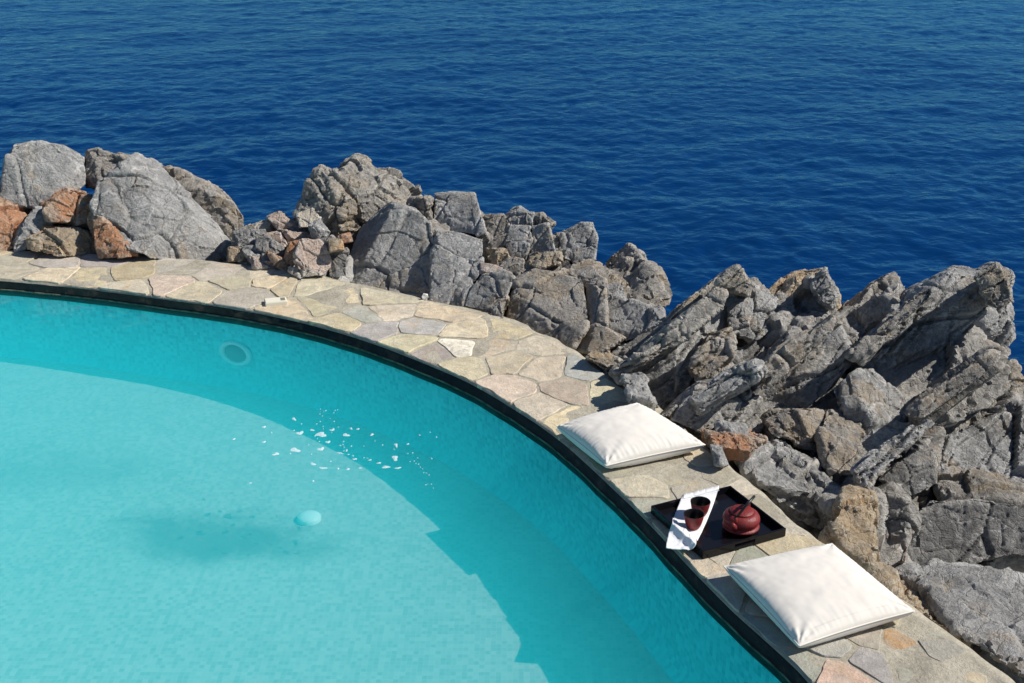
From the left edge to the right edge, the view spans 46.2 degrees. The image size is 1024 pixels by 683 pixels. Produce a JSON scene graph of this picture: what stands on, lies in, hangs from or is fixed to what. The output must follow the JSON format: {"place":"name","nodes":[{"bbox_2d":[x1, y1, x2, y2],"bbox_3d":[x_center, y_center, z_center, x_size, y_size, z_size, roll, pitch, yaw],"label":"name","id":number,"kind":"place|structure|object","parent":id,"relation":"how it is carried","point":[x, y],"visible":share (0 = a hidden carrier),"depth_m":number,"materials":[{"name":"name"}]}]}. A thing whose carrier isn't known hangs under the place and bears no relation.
{"place":"outdoors","nodes":[
{"label":"outdoors","id":0,"kind":"place"},
{"bbox_2d":[264,297,286,306],"bbox_3d":[-1.502,-0.253,7.634,0.138,0.030,0.090,-6,23,-14],"label":"junction box","id":1,"kind":"object","parent":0,"point":[277,301],"visible":1,"depth_m":7.61,"materials":[{"name":"beige plastic"}]},
{"bbox_2d":[233,409,436,484],"bbox_3d":[-0.887,0.519,5.982,1.044,0.003,0.855,0,22,0],"label":"pool foam","id":2,"kind":"object","parent":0,"point":[321,434],"visible":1,"depth_m":5.96,"materials":[{"name":"white liquid"}]},
{"bbox_2d":[0,0,1023,375],"bbox_3d":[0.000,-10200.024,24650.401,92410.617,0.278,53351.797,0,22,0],"label":"sea","id":3,"kind":"structure","parent":0,"point":[694,146],"depth_m":47.35,"materials":[{"name":"liquid"}]},
{"bbox_2d":[26,180,1023,682],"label":"bedrock ground","id":4,"kind":"structure","parent":0,"point":[1008,578],"depth_m":5.09,"materials":[{"name":"grey stone"}]},
{"bbox_2d":[0,197,30,251],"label":"boulder","id":5,"kind":"object","parent":4,"relation":"on","point":[13,217],"visible":0.55,"depth_m":8.68,"materials":[{"name":"stone"}]},
{"bbox_2d":[12,205,54,252],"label":"stone","id":6,"kind":"object","parent":4,"relation":"on","point":[32,223],"visible":0.55,"depth_m":8.63,"materials":[{"name":"grey stone"}]},
{"bbox_2d":[0,140,85,210],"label":"boulder","id":7,"kind":"object","parent":4,"relation":"on","point":[35,173],"visible":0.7,"depth_m":8.93,"materials":[{"name":"stone"}]},
{"bbox_2d":[25,223,95,256],"bbox_3d":[-3.260,-0.708,8.734,0.509,0.341,0.662,-9,24,-21],"label":"stone","id":8,"kind":"object","parent":4,"relation":"on","point":[60,241],"visible":0.73,"depth_m":8.51,"materials":[{"name":"stone"}]},
{"bbox_2d":[40,187,91,228],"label":"boulder","id":9,"kind":"object","parent":4,"relation":"on","point":[67,206],"visible":0.73,"depth_m":8.70,"materials":[{"name":"stone"}]},
{"bbox_2d":[85,147,129,189],"bbox_3d":[-3.170,-1.368,9.456,0.415,0.393,0.813,-9,24,-21],"label":"rock block","id":10,"kind":"object","parent":4,"relation":"on","point":[100,163],"visible":0.57,"depth_m":9.17,"materials":[{"name":"stone"}]},
{"bbox_2d":[87,211,138,258],"bbox_3d":[-2.864,-0.763,8.617,0.308,0.340,0.703,-10,25,-23],"label":"rock wedge","id":11,"kind":"object","parent":4,"relation":"on","point":[108,238],"visible":0.83,"depth_m":8.41,"materials":[{"name":"stone"}]},
{"bbox_2d":[89,152,231,261],"bbox_3d":[-2.610,-0.963,9.046,1.106,0.838,1.516,0,22,0],"label":"boulder","id":12,"kind":"object","parent":4,"relation":"on","point":[150,208],"visible":0.87,"depth_m":8.66,"materials":[{"name":"stone"}]},
{"bbox_2d":[154,158,243,241],"bbox_3d":[-2.475,-1.100,9.471,0.815,0.671,0.912,0,22,0],"label":"rock slab","id":13,"kind":"object","parent":4,"relation":"on","point":[217,203],"visible":0.61,"depth_m":9.11,"materials":[{"name":"stone"}]},
{"bbox_2d":[244,219,278,231],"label":"stone","id":14,"kind":"object","parent":4,"relation":"on","point":[267,225],"visible":0.39,"depth_m":8.75,"materials":[{"name":"beige stone"}]},
{"bbox_2d":[242,244,283,264],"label":"stone","id":15,"kind":"object","parent":4,"relation":"on","point":[249,251],"visible":0.47,"depth_m":8.36,"materials":[{"name":"stone"}]},
{"bbox_2d":[254,235,285,256],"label":"stone","id":16,"kind":"object","parent":15,"relation":"on","point":[264,244],"visible":0.79,"depth_m":8.38,"materials":[{"name":"stone"}]},
{"bbox_2d":[264,231,286,247],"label":"stone","id":17,"kind":"object","parent":15,"relation":"on","point":[277,236],"visible":0.57,"depth_m":8.54,"materials":[{"name":"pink stone"}]},
{"bbox_2d":[266,211,296,230],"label":"stone","id":18,"kind":"object","parent":4,"relation":"on","point":[278,220],"visible":0.83,"depth_m":8.68,"materials":[{"name":"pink stone"}]},
{"bbox_2d":[280,229,310,241],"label":"stone","id":19,"kind":"object","parent":4,"relation":"on","point":[290,235],"visible":0.61,"depth_m":8.57,"materials":[{"name":"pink stone"}]},
{"bbox_2d":[282,224,308,236],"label":"stone","id":20,"kind":"object","parent":4,"relation":"on","point":[295,228],"visible":0.35,"depth_m":8.65,"materials":[{"name":"stone"}]},
{"bbox_2d":[293,238,332,275],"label":"stone","id":21,"kind":"object","parent":4,"relation":"on","point":[313,255],"visible":0.93,"depth_m":8.12,"materials":[{"name":"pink stone"}]},
{"bbox_2d":[308,218,329,238],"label":"stone","id":22,"kind":"object","parent":21,"relation":"on","point":[318,228],"visible":0.84,"depth_m":8.33,"materials":[{"name":"grey stone"}]},
{"bbox_2d":[320,235,349,277],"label":"stone","id":23,"kind":"object","parent":4,"relation":"on","point":[338,265],"visible":0.7,"depth_m":8.17,"materials":[{"name":"stone"}]},
{"bbox_2d":[328,238,344,252],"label":"stone","id":24,"kind":"object","parent":23,"relation":"on","point":[335,244],"visible":1,"depth_m":8.10,"materials":[{"name":"stone"}]},
{"bbox_2d":[339,232,352,243],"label":"stone","id":25,"kind":"object","parent":23,"relation":"on","point":[346,237],"visible":0.89,"depth_m":8.16,"materials":[{"name":"stone"}]},
{"bbox_2d":[292,153,421,242],"bbox_3d":[-1.135,-1.111,9.098,0.932,0.623,1.113,0,22,0],"label":"rock peak","id":26,"kind":"object","parent":4,"relation":"on","point":[354,193],"visible":0.67,"depth_m":8.74,"materials":[{"name":"stone"}]},
{"bbox_2d":[296,207,321,227],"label":"stone","id":27,"kind":"object","parent":26,"relation":"on","point":[305,217],"visible":0.73,"depth_m":8.62,"materials":[{"name":"beige stone"}]},
{"bbox_2d":[0,281,807,682],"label":"swimming pool","id":28,"kind":"structure","parent":4,"relation":"in","point":[168,513],"depth_m":6.10,"materials":[{"name":"teal liquid"}]},
{"bbox_2d":[406,195,434,219],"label":"stone","id":29,"kind":"object","parent":4,"relation":"on","point":[424,205],"visible":0.66,"depth_m":8.57,"materials":[{"name":"stone"}]},
{"bbox_2d":[429,227,483,304],"bbox_3d":[-0.379,-0.532,8.350,0.391,0.494,1.188,0,22,0],"label":"rock slab","id":30,"kind":"object","parent":4,"relation":"on","point":[456,258],"visible":0.9,"depth_m":8.01,"materials":[{"name":"stone"}]},
{"bbox_2d":[434,191,486,236],"bbox_3d":[-0.403,-0.954,8.802,0.356,0.352,1.114,-2,23,-6],"label":"rock block","id":31,"kind":"object","parent":4,"relation":"on","point":[458,211],"visible":0.91,"depth_m":8.52,"materials":[{"name":"grey stone"}]},
{"bbox_2d":[484,213,509,247],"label":"rock block","id":32,"kind":"object","parent":4,"relation":"on","point":[497,225],"visible":0.65,"depth_m":8.43,"materials":[{"name":"stone"}]},
{"bbox_2d":[0,249,1014,682],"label":"pool coping","id":33,"kind":"object","parent":4,"relation":"on","point":[550,385],"visible":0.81,"depth_m":6.63,"materials":[{"name":"beige stone"}]},
{"bbox_2d":[226,246,246,262],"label":"stone","id":34,"kind":"object","parent":33,"relation":"on","point":[235,254],"visible":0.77,"depth_m":8.40,"materials":[{"name":"stone"}]},
{"bbox_2d":[231,227,266,246],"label":"stone","id":35,"kind":"object","parent":34,"relation":"on","point":[242,236],"visible":0.76,"depth_m":8.63,"materials":[{"name":"stone"}]},
{"bbox_2d":[249,255,277,269],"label":"stone","id":36,"kind":"object","parent":33,"relation":"on","point":[256,263],"visible":0.76,"depth_m":8.26,"materials":[{"name":"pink stone"}]},
{"bbox_2d":[266,250,288,270],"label":"stone","id":37,"kind":"object","parent":33,"relation":"on","point":[280,263],"visible":0.87,"depth_m":8.23,"materials":[{"name":"stone"}]},
{"bbox_2d":[284,239,300,266],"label":"stone","id":38,"kind":"object","parent":33,"relation":"on","point":[289,252],"visible":0.63,"depth_m":8.24,"materials":[{"name":"stone"}]},
{"bbox_2d":[287,266,324,278],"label":"stone","id":39,"kind":"object","parent":33,"relation":"on","point":[296,272],"visible":0.97,"depth_m":8.07,"materials":[{"name":"beige stone"}]},
{"bbox_2d":[556,403,705,468],"bbox_3d":[0.568,0.446,5.798,0.521,0.128,0.517,-13,26,-28],"label":"cushion","id":40,"kind":"object","parent":33,"relation":"on","point":[628,435],"visible":1,"depth_m":5.71,"materials":[{"name":"beige fabric"}]},
{"bbox_2d":[620,372,658,410],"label":"stone","id":41,"kind":"object","parent":33,"relation":"on","point":[637,389],"visible":0.88,"depth_m":6.13,"materials":[{"name":"grey stone"}]},
{"bbox_2d":[651,486,785,558],"bbox_3d":[0.879,0.768,5.143,0.416,0.039,0.405,-10,25,-23],"label":"tea tray","id":42,"kind":"object","parent":33,"relation":"on","point":[715,538],"visible":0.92,"depth_m":5.10,"materials":[{"name":"black paint"}]},
{"bbox_2d":[666,486,718,550],"bbox_3d":[0.772,0.746,5.171,0.148,0.041,0.573,8,24,19],"label":"napkin","id":43,"kind":"object","parent":42,"relation":"on","point":[681,536],"visible":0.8,"depth_m":5.08,"materials":[{"name":"white fabric"}]},
{"bbox_2d":[684,508,703,529],"bbox_3d":[0.770,0.758,5.087,0.087,0.067,0.087,0,22,0],"label":"tea cup","id":44,"kind":"object","parent":43,"relation":"on","point":[693,517],"visible":1,"depth_m":5.08,"materials":[{"name":"red ceramic"}]},
{"bbox_2d":[690,496,710,515],"bbox_3d":[0.812,0.719,5.183,0.087,0.067,0.087,0,22,0],"label":"tea cup","id":45,"kind":"object","parent":43,"relation":"on","point":[701,503],"visible":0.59,"depth_m":5.20,"materials":[{"name":"red ceramic"}]},
{"bbox_2d":[722,495,759,535],"bbox_3d":[0.971,0.720,5.066,0.157,0.167,0.157,-5,23,-13],"label":"teapot","id":46,"kind":"object","parent":42,"relation":"on","point":[741,519],"visible":1,"depth_m":5.03,"materials":[{"name":"red ceramic"}]},
{"bbox_2d":[710,444,728,467],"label":"stone","id":47,"kind":"object","parent":33,"relation":"on","point":[719,456],"visible":1,"depth_m":5.58,"materials":[{"name":"grey stone"}]},
{"bbox_2d":[723,543,914,647],"bbox_3d":[1.166,0.947,4.599,0.508,0.120,0.526,-9,24,-20],"label":"cushion","id":48,"kind":"object","parent":33,"relation":"on","point":[807,597],"visible":1,"depth_m":4.50,"materials":[{"name":"beige fabric"}]},
{"bbox_2d":[504,225,532,259],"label":"rock block","id":49,"kind":"object","parent":4,"relation":"on","point":[518,241],"visible":0.94,"depth_m":8.24,"materials":[{"name":"grey stone"}]},
{"bbox_2d":[405,204,661,354],"bbox_3d":[0.031,-0.549,8.505,2.745,0.734,1.616,16,27,34],"label":"rock outcrop","id":50,"kind":"object","parent":4,"relation":"on","point":[615,273],"visible":0.09,"depth_m":7.99,"materials":[{"name":"stone"}]},
{"bbox_2d":[350,201,433,299],"bbox_3d":[-0.873,-0.694,8.613,0.701,0.648,1.334,0,22,0],"label":"rock slab","id":51,"kind":"object","parent":50,"relation":"on","point":[393,244],"visible":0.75,"depth_m":8.28,"materials":[{"name":"stone"}]},
{"bbox_2d":[449,269,515,310],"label":"rock slab","id":52,"kind":"object","parent":50,"relation":"on","point":[484,291],"visible":0.82,"depth_m":7.75,"materials":[{"name":"grey stone"}]},
{"bbox_2d":[480,262,502,274],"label":"stone","id":53,"kind":"object","parent":50,"relation":"on","point":[486,268],"visible":0.77,"depth_m":7.93,"materials":[{"name":"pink stone"}]},
{"bbox_2d":[483,295,509,318],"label":"stone","id":54,"kind":"object","parent":50,"relation":"on","point":[497,307],"visible":0.74,"depth_m":7.50,"materials":[{"name":"stone"}]},
{"bbox_2d":[486,247,509,264],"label":"stone","id":55,"kind":"object","parent":50,"relation":"on","point":[496,256],"visible":0.71,"depth_m":8.08,"materials":[{"name":"stone"}]},
{"bbox_2d":[500,257,524,273],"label":"stone","id":56,"kind":"object","parent":50,"relation":"on","point":[513,264],"visible":0.71,"depth_m":7.96,"materials":[{"name":"stone"}]},
{"bbox_2d":[505,206,534,228],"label":"stone","id":57,"kind":"object","parent":50,"relation":"on","point":[518,215],"visible":0.64,"depth_m":8.45,"materials":[{"name":"grey stone"}]},
{"bbox_2d":[527,251,563,269],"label":"stone","id":58,"kind":"object","parent":50,"relation":"on","point":[543,260],"visible":0.9,"depth_m":7.90,"materials":[{"name":"stone"}]},
{"bbox_2d":[559,222,598,263],"bbox_3d":[0.468,-0.704,8.455,0.279,0.346,0.866,0,22,0],"label":"rock tooth","id":59,"kind":"object","parent":50,"relation":"on","point":[579,242],"visible":0.83,"depth_m":8.19,"materials":[{"name":"grey stone"}]},
{"bbox_2d":[606,243,671,307],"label":"rock crag","id":60,"kind":"structure","parent":50,"relation":"on","point":[648,279],"depth_m":7.75,"materials":[{"name":"stone"}]},
{"bbox_2d":[605,282,625,301],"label":"stone","id":61,"kind":"object","parent":60,"relation":"on","point":[615,291],"visible":0.57,"depth_m":7.62,"materials":[{"name":"grey stone"}]},
{"bbox_2d":[530,222,555,253],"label":"rock block","id":62,"kind":"object","parent":4,"relation":"on","point":[542,236],"visible":0.66,"depth_m":8.21,"materials":[{"name":"grey stone"}]},
{"bbox_2d":[531,212,555,229],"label":"stone","id":63,"kind":"object","parent":62,"relation":"on","point":[541,217],"visible":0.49,"depth_m":8.41,"materials":[{"name":"stone"}]},
{"bbox_2d":[505,268,589,349],"bbox_3d":[0.213,-0.232,7.758,0.524,0.433,1.330,0,22,0],"label":"rock slab","id":64,"kind":"object","parent":4,"relation":"on","point":[549,303],"visible":0.89,"depth_m":7.49,"materials":[{"name":"stone"}]},
{"bbox_2d":[553,230,571,263],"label":"rock block","id":65,"kind":"object","parent":4,"relation":"on","point":[556,240],"visible":0.24,"depth_m":8.29,"materials":[{"name":"stone"}]},
{"bbox_2d":[567,265,604,287],"bbox_3d":[0.458,-0.447,8.023,0.307,0.254,0.750,0,22,0],"label":"rock ledge","id":66,"kind":"object","parent":4,"relation":"on","point":[587,274],"visible":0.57,"depth_m":7.73,"materials":[{"name":"stone"}]},
{"bbox_2d":[576,277,625,354],"bbox_3d":[0.541,-0.161,7.594,0.311,0.449,1.107,0,22,0],"label":"rock block","id":67,"kind":"object","parent":4,"relation":"on","point":[601,336],"visible":0.82,"depth_m":7.24,"materials":[{"name":"stone"}]},
{"bbox_2d":[608,298,665,341],"bbox_3d":[0.765,-0.154,7.637,0.389,0.379,0.983,0,22,0],"label":"rock block","id":68,"kind":"object","parent":4,"relation":"on","point":[631,318],"visible":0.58,"depth_m":7.31,"materials":[{"name":"stone"}]},
{"bbox_2d":[661,379,764,439],"bbox_3d":[1.061,0.357,6.359,0.538,0.446,0.726,3,23,8],"label":"boulder","id":69,"kind":"object","parent":4,"relation":"on","point":[746,406],"visible":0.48,"depth_m":6.09,"materials":[{"name":"grey stone"}]},
{"bbox_2d":[689,358,767,415],"bbox_3d":[1.101,0.213,6.120,0.413,0.355,0.449,0,22,0],"label":"rock fin","id":70,"kind":"object","parent":69,"relation":"on","point":[728,383],"visible":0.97,"depth_m":5.94,"materials":[{"name":"grey stone"}]},
{"bbox_2d":[714,419,748,434],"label":"stone","id":71,"kind":"object","parent":69,"relation":"on","point":[732,427],"visible":0.49,"depth_m":5.87,"materials":[{"name":"grey stone"}]},
{"bbox_2d":[701,427,767,464],"bbox_3d":[1.118,0.513,6.006,0.364,0.287,0.522,0,22,0],"label":"stone","id":72,"kind":"object","parent":4,"relation":"on","point":[740,447],"visible":0.64,"depth_m":5.78,"materials":[{"name":"stone"}]},
{"bbox_2d":[726,283,778,343],"bbox_3d":[1.413,-0.156,7.016,0.331,0.390,0.748,5,23,12],"label":"rock block","id":73,"kind":"object","parent":4,"relation":"on","point":[747,319],"visible":0.81,"depth_m":6.76,"materials":[{"name":"grey stone"}]},
{"bbox_2d":[714,264,753,296],"bbox_3d":[1.268,-0.355,6.818,0.216,0.252,0.438,6,23,13],"label":"rock fin","id":74,"kind":"object","parent":73,"relation":"on","point":[734,280],"visible":0.99,"depth_m":6.64,"materials":[{"name":"stone"}]},
{"bbox_2d":[734,439,839,529],"bbox_3d":[1.359,0.638,5.975,0.537,0.328,0.735,0,22,0],"label":"rock slab","id":75,"kind":"object","parent":4,"relation":"on","point":[760,469],"visible":0.71,"depth_m":5.75,"materials":[{"name":"stone"}]},
{"bbox_2d":[760,407,824,453],"bbox_3d":[1.490,0.461,6.291,0.429,0.400,0.604,0,22,0],"label":"boulder","id":76,"kind":"object","parent":4,"relation":"on","point":[796,427],"visible":0.71,"depth_m":6.04,"materials":[{"name":"stone"}]},
{"bbox_2d":[769,267,841,309],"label":"rock slab","id":77,"kind":"object","parent":4,"relation":"on","point":[793,280],"visible":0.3,"depth_m":7.18,"materials":[{"name":"stone"}]},
{"bbox_2d":[760,325,852,408],"bbox_3d":[1.647,0.129,6.685,0.554,0.556,1.053,16,28,34],"label":"rock slab","id":78,"kind":"object","parent":4,"relation":"on","point":[830,368],"visible":0.32,"depth_m":6.43,"materials":[{"name":"stone"}]},
{"bbox_2d":[612,274,1023,572],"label":"rock outcrop","id":79,"kind":"object","parent":4,"relation":"on","point":[787,319],"visible":0.18,"depth_m":6.43,"materials":[{"name":"grey stone"}]},
{"bbox_2d":[608,288,728,384],"bbox_3d":[0.875,-0.038,6.611,0.793,0.503,0.359,-12,25,-26],"label":"rock fin","id":80,"kind":"object","parent":79,"relation":"on","point":[687,324],"visible":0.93,"depth_m":6.47,"materials":[{"name":"stone"}]},
{"bbox_2d":[642,305,727,409],"bbox_3d":[1.011,0.035,6.965,0.524,0.555,1.110,13,26,29],"label":"rock slab","id":81,"kind":"object","parent":79,"relation":"on","point":[667,374],"visible":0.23,"depth_m":6.60,"materials":[{"name":"grey stone"}]},
{"bbox_2d":[585,350,616,376],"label":"stone","id":82,"kind":"object","parent":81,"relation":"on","point":[605,362],"visible":0.47,"depth_m":6.67,"materials":[{"name":"stone"}]},
{"bbox_2d":[687,327,737,381],"bbox_3d":[1.101,0.088,6.630,0.268,0.374,0.509,3,23,8],"label":"rock block","id":83,"kind":"object","parent":81,"relation":"on","point":[713,355],"visible":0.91,"depth_m":6.44,"materials":[{"name":"stone"}]},
{"bbox_2d":[612,272,769,358],"bbox_3d":[1.083,-0.125,7.235,1.220,0.604,0.737,-21,30,-41],"label":"rock slab","id":84,"kind":"object","parent":79,"relation":"on","point":[627,348],"visible":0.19,"depth_m":7.04,"materials":[{"name":"stone"}]},
{"bbox_2d":[732,335,772,365],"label":"rock slab","id":85,"kind":"object","parent":79,"relation":"on","point":[746,351],"visible":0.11,"depth_m":6.72,"materials":[{"name":"stone"}]},
{"bbox_2d":[760,314,842,385],"bbox_3d":[1.461,0.041,6.216,0.640,0.370,0.298,-10,25,-23],"label":"rock fin","id":86,"kind":"object","parent":79,"relation":"on","point":[784,359],"visible":0.85,"depth_m":6.07,"materials":[{"name":"stone"}]},
{"bbox_2d":[810,267,839,310],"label":"rock fin","id":87,"kind":"object","parent":79,"relation":"on","point":[824,291],"visible":1,"depth_m":6.79,"materials":[{"name":"grey stone"}]},
{"bbox_2d":[850,419,935,487],"bbox_3d":[1.831,0.514,5.766,0.598,0.310,0.223,-12,26,-27],"label":"rock fin","id":88,"kind":"object","parent":79,"relation":"on","point":[871,464],"visible":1,"depth_m":5.64,"materials":[{"name":"grey stone"}]},
{"bbox_2d":[858,262,1015,372],"bbox_3d":[2.499,-0.111,7.023,0.832,0.804,1.634,9,24,20],"label":"rock peak","id":89,"kind":"object","parent":79,"relation":"on","point":[945,312],"visible":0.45,"depth_m":6.56,"materials":[{"name":"grey stone"}]},
{"bbox_2d":[844,288,931,365],"bbox_3d":[2.025,-0.100,6.419,0.747,0.401,0.286,-13,26,-28],"label":"rock fin","id":90,"kind":"object","parent":89,"relation":"on","point":[864,350],"visible":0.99,"depth_m":6.28,"materials":[{"name":"stone"}]},
{"bbox_2d":[974,262,1012,313],"bbox_3d":[2.570,-0.305,6.402,0.209,0.316,0.526,9,24,22],"label":"rock fin","id":91,"kind":"object","parent":89,"relation":"on","point":[992,280],"visible":1,"depth_m":6.20,"materials":[{"name":"stone"}]},
{"bbox_2d":[904,346,1010,426],"bbox_3d":[2.280,0.226,6.184,0.745,0.439,0.323,-8,24,-19],"label":"rock fin","id":92,"kind":"object","parent":79,"relation":"on","point":[947,391],"visible":0.98,"depth_m":6.03,"materials":[{"name":"stone"}]},
{"bbox_2d":[937,399,1023,482],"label":"rock wall","id":93,"kind":"structure","parent":79,"relation":"on","point":[994,443],"depth_m":6.25,"materials":[{"name":"grey stone"}]},
{"bbox_2d":[815,409,864,475],"bbox_3d":[1.682,0.543,6.138,0.233,0.386,0.753,9,24,20],"label":"rock block","id":94,"kind":"object","parent":4,"relation":"on","point":[839,436],"visible":0.84,"depth_m":5.89,"materials":[{"name":"stone"}]},
{"bbox_2d":[818,484,879,570],"bbox_3d":[1.520,0.847,5.423,0.276,0.428,0.800,6,23,13],"label":"boulder","id":95,"kind":"object","parent":4,"relation":"on","point":[849,529],"visible":0.77,"depth_m":5.18,"materials":[{"name":"stone"}]},
{"bbox_2d":[849,338,861,372],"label":"rock block","id":96,"kind":"object","parent":4,"relation":"on","point":[854,365],"visible":0.14,"depth_m":6.53,"materials":[{"name":"stone"}]},
{"bbox_2d":[833,368,906,434],"bbox_3d":[1.944,0.304,6.428,0.437,0.465,0.757,7,23,15],"label":"boulder","id":97,"kind":"object","parent":4,"relation":"on","point":[869,399],"visible":0.73,"depth_m":6.16,"materials":[{"name":"grey stone"}]},
{"bbox_2d":[837,271,904,316],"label":"rock slab","id":98,"kind":"object","parent":4,"relation":"on","point":[878,285],"visible":0.3,"depth_m":7.20,"materials":[{"name":"stone"}]},
{"bbox_2d":[861,414,912,473],"bbox_3d":[1.965,0.543,6.286,0.405,0.382,0.706,9,24,21],"label":"rock wedge","id":99,"kind":"object","parent":4,"relation":"on","point":[896,425],"visible":0.2,"depth_m":6.12,"materials":[{"name":"grey stone"}]},
{"bbox_2d":[884,492,921,562],"bbox_3d":[1.863,0.875,5.880,0.272,0.456,0.630,7,24,17],"label":"rock column","id":100,"kind":"object","parent":4,"relation":"on","point":[903,522],"visible":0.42,"depth_m":5.64,"materials":[{"name":"grey stone"}]},
{"bbox_2d":[878,448,937,494],"bbox_3d":[2.060,0.661,6.194,0.281,0.364,0.666,9,24,20],"label":"rock block","id":101,"kind":"object","parent":4,"relation":"on","point":[914,473],"visible":0.79,"depth_m":5.93,"materials":[{"name":"stone"}]},
{"bbox_2d":[866,562,970,646],"bbox_3d":[1.681,1.089,5.062,0.415,0.310,0.789,0,22,0],"label":"rock ledge","id":102,"kind":"object","parent":4,"relation":"on","point":[886,576],"visible":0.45,"depth_m":4.94,"materials":[{"name":"stone"}]},
{"bbox_2d":[895,558,1023,676],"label":"rock slab","id":103,"kind":"object","parent":4,"relation":"on","point":[966,601],"visible":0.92,"depth_m":4.87,"materials":[{"name":"stone"}]},
{"bbox_2d":[907,499,1023,564],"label":"rock block","id":104,"kind":"object","parent":4,"relation":"on","point":[972,531],"visible":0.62,"depth_m":5.81,"materials":[{"name":"stone"}]},
{"bbox_2d":[933,468,1023,506],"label":"rock ledge","id":105,"kind":"object","parent":4,"relation":"on","point":[972,483],"visible":0.66,"depth_m":5.95,"materials":[{"name":"stone"}]},
{"bbox_2d":[970,359,1023,423],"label":"rock slab","id":106,"kind":"object","parent":4,"relation":"on","point":[1016,376],"visible":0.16,"depth_m":6.53,"materials":[{"name":"stone"}]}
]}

